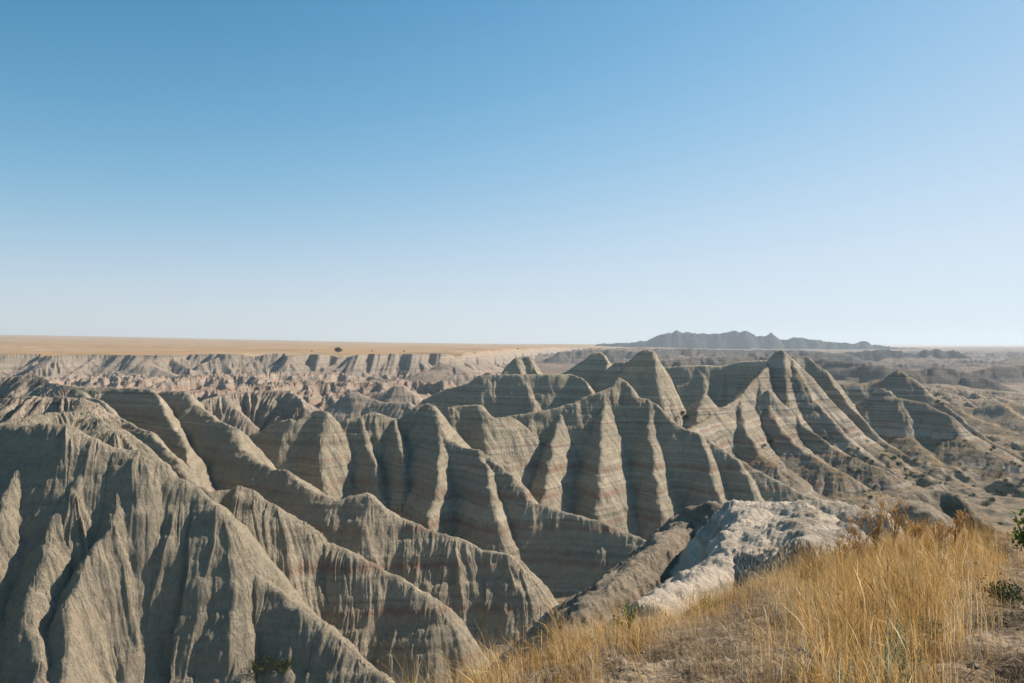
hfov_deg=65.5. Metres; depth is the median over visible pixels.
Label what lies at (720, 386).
badlands wall
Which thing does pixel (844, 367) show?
badlands ridge
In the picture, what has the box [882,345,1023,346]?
distant plain
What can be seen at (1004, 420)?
badlands hill
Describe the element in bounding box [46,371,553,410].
valley bench
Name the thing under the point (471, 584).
badlands ridge
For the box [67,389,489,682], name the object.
badlands ridge
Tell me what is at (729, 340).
mountain range
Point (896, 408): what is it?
badlands hill
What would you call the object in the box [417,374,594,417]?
badlands ridge
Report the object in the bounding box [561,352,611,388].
badlands peak
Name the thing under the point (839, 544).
dry weed
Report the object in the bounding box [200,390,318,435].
badlands ridge
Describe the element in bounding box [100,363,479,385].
badlands ridges
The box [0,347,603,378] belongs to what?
mesa wall
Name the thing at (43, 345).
prairie
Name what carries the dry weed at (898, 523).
on the ground at (1005, 635)
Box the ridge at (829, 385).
[791,356,930,469]
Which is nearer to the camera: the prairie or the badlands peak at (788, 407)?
the badlands peak at (788, 407)
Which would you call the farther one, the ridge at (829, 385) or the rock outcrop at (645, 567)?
the ridge at (829, 385)
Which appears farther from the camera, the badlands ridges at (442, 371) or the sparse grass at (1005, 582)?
the badlands ridges at (442, 371)
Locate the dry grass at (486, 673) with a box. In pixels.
[368,558,830,682]
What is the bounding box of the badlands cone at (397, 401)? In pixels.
[324,385,422,421]
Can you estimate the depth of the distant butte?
1735.62 m
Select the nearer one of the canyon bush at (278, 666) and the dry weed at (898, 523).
the dry weed at (898, 523)
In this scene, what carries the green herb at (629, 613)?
on the ground at (1005, 635)
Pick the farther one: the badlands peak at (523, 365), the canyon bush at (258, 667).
the badlands peak at (523, 365)
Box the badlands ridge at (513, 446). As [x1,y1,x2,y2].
[441,404,544,489]
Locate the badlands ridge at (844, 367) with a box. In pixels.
[535,348,1023,392]
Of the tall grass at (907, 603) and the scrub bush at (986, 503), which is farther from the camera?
the scrub bush at (986, 503)
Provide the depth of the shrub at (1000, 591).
7.17 m
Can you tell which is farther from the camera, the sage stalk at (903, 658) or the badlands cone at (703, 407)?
the badlands cone at (703, 407)
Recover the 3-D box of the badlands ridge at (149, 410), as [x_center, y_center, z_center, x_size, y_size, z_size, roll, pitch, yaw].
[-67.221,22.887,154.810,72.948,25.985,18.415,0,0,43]
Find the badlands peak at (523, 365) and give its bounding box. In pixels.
[501,356,542,374]
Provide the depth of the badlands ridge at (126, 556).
94.14 m
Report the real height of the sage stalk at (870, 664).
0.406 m
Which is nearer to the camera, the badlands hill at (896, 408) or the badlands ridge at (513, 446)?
the badlands ridge at (513, 446)
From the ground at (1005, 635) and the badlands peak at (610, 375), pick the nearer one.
the ground at (1005, 635)
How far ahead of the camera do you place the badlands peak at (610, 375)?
273.17 m
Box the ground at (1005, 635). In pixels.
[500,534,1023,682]
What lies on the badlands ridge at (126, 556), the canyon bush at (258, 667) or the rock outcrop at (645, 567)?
the canyon bush at (258, 667)
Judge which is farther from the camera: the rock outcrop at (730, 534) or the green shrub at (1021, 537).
the rock outcrop at (730, 534)
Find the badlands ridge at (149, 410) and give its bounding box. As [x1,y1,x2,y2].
[68,387,217,490]
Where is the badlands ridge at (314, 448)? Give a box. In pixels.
[249,410,355,499]
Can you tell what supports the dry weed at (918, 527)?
on the ground at (1005, 635)
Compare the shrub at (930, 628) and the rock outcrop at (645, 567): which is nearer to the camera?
the shrub at (930, 628)
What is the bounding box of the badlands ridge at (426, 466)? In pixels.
[339,403,645,592]
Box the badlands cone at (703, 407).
[684,393,737,453]
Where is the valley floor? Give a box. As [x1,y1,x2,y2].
[478,380,1023,660]
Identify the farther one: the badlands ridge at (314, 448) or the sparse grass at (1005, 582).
the badlands ridge at (314, 448)
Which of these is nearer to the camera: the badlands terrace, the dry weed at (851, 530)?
the dry weed at (851, 530)
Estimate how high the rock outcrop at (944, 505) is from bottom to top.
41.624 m
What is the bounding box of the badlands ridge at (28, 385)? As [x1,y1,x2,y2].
[0,374,80,399]
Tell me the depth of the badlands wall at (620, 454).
197.99 m
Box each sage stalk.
[836,645,881,682]
[852,639,918,682]
[880,608,901,682]
[895,614,927,682]
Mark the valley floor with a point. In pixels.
(1003, 507)
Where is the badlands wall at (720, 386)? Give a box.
[664,360,766,409]
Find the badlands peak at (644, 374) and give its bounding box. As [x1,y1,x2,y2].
[619,349,686,427]
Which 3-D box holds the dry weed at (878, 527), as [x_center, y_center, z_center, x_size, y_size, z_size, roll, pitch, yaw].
[5.289,2.702,11.592,0.344,1.042,0.428,0,0,0]
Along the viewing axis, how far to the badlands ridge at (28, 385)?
208.10 m
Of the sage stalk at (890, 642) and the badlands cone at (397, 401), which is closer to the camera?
the sage stalk at (890, 642)
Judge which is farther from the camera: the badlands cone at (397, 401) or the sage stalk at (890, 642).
the badlands cone at (397, 401)
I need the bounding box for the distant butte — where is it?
[839,349,1001,361]
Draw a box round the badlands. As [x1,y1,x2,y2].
[490,346,1023,385]
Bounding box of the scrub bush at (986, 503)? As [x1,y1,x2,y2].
[980,501,991,505]
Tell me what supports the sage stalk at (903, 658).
on the ground at (1005, 635)
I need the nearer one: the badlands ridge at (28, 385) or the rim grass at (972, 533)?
the rim grass at (972, 533)
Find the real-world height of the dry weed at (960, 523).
0.667 m
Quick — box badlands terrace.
[0,396,125,428]
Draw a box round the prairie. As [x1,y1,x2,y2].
[0,335,686,357]
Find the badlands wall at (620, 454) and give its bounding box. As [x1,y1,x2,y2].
[507,377,812,539]
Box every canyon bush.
[245,651,272,675]
[271,656,294,673]
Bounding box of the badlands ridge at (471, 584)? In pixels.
[159,391,558,646]
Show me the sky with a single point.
(398, 171)
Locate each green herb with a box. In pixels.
[613,604,637,632]
[700,595,719,613]
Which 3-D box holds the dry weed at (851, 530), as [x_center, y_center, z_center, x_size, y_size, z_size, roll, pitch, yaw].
[4.904,2.841,11.262,0.385,0.929,0.411,0,0,43]
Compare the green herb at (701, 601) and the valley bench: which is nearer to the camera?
the green herb at (701, 601)
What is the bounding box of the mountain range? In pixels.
[596,330,918,349]
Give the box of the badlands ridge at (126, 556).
[0,410,394,682]
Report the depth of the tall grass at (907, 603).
5.52 m
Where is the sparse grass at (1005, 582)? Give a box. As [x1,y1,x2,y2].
[959,535,1023,653]
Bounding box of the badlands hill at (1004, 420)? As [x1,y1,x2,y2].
[940,401,1023,443]
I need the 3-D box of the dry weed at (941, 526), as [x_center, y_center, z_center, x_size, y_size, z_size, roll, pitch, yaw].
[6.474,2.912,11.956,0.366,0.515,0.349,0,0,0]
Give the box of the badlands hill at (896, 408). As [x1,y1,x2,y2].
[840,369,1023,480]
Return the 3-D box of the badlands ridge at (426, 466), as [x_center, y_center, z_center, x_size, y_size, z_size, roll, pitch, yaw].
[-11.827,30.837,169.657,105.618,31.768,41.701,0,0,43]
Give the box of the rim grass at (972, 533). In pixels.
[783,515,1021,577]
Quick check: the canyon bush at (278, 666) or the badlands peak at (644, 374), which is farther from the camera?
the badlands peak at (644, 374)
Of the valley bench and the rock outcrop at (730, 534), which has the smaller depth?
the rock outcrop at (730, 534)
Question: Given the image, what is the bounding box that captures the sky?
[0,0,1023,344]
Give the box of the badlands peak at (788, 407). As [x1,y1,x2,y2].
[687,350,918,500]
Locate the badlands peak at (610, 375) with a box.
[593,361,627,392]
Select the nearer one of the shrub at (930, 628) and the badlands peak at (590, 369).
the shrub at (930, 628)
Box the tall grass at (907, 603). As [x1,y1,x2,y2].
[690,507,1023,682]
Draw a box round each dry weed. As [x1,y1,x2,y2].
[834,533,858,559]
[845,509,875,562]
[859,493,886,551]
[880,497,908,547]
[904,515,930,546]
[930,519,954,542]
[951,510,974,545]
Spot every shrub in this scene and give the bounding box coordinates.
[905,618,952,645]
[977,573,1023,606]
[996,486,1023,563]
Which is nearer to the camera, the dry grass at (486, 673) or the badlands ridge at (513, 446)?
the dry grass at (486, 673)
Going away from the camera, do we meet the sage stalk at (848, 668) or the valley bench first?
the sage stalk at (848, 668)
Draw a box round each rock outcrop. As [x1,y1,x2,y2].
[478,501,722,682]
[604,497,904,629]
[862,489,1016,538]

